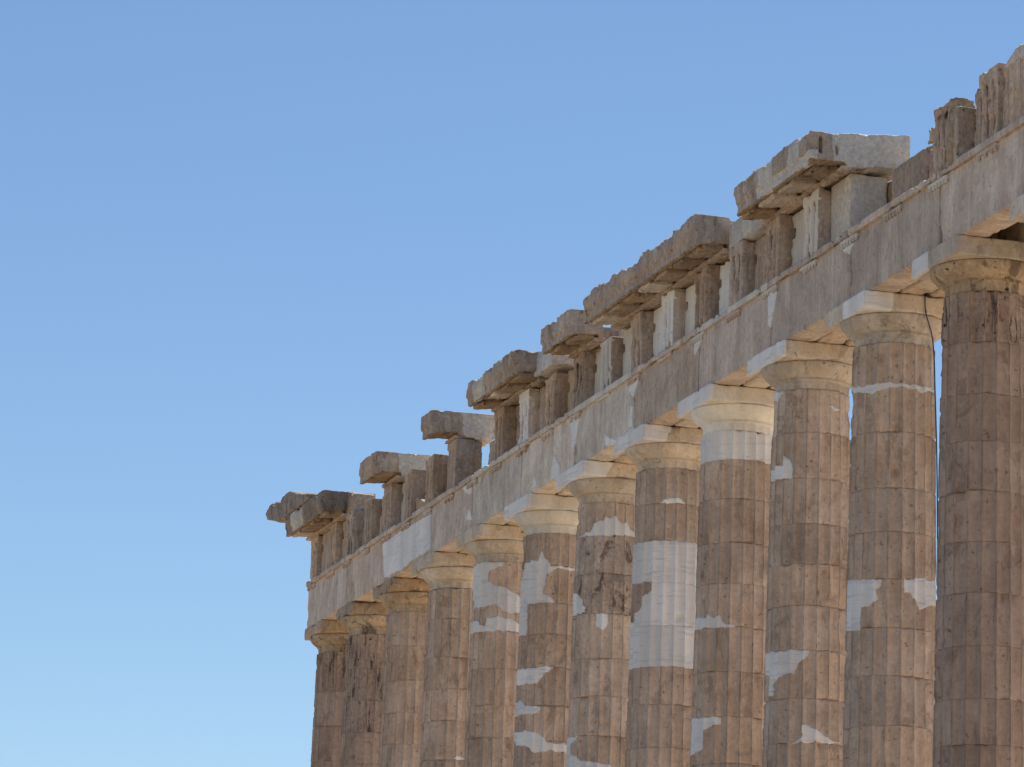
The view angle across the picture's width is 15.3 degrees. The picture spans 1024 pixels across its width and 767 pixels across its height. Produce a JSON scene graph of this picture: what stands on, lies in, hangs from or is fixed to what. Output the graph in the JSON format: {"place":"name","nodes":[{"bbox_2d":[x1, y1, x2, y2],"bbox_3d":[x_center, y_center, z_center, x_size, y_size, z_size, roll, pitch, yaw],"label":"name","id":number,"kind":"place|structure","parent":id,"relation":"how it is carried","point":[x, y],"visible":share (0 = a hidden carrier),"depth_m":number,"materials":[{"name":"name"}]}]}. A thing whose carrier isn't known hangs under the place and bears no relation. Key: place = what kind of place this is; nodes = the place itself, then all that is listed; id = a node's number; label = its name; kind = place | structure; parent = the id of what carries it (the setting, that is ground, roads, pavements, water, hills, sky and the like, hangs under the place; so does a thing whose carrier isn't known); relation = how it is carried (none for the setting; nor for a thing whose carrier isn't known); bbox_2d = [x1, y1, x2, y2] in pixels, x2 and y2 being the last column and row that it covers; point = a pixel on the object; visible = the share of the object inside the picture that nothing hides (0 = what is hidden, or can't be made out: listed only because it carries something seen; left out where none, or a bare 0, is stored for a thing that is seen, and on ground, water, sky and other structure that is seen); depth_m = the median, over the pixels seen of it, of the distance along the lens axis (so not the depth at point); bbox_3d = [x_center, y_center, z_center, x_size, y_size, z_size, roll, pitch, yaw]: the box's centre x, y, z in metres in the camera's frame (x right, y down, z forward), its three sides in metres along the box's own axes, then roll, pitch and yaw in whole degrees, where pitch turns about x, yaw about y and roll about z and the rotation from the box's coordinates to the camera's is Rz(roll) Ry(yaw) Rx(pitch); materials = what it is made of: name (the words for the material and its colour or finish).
{"place":"outdoors","nodes":[
{"label":"outdoors","id":0,"kind":"place"},
{"bbox_2d":[0,0,1023,766],"label":"sky","id":1,"kind":"structure","parent":0,"point":[247,247],"materials":[{"name":"blue"}]},
{"bbox_3d":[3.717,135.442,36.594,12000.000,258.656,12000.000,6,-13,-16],"label":"ground","id":2,"kind":"structure","parent":0,"visible":0},
{"bbox_2d":[266,44,1023,766],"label":"temple","id":3,"kind":"structure","parent":2,"relation":"on","point":[680,520],"depth_m":78.03,"materials":[{"name":"stone"}]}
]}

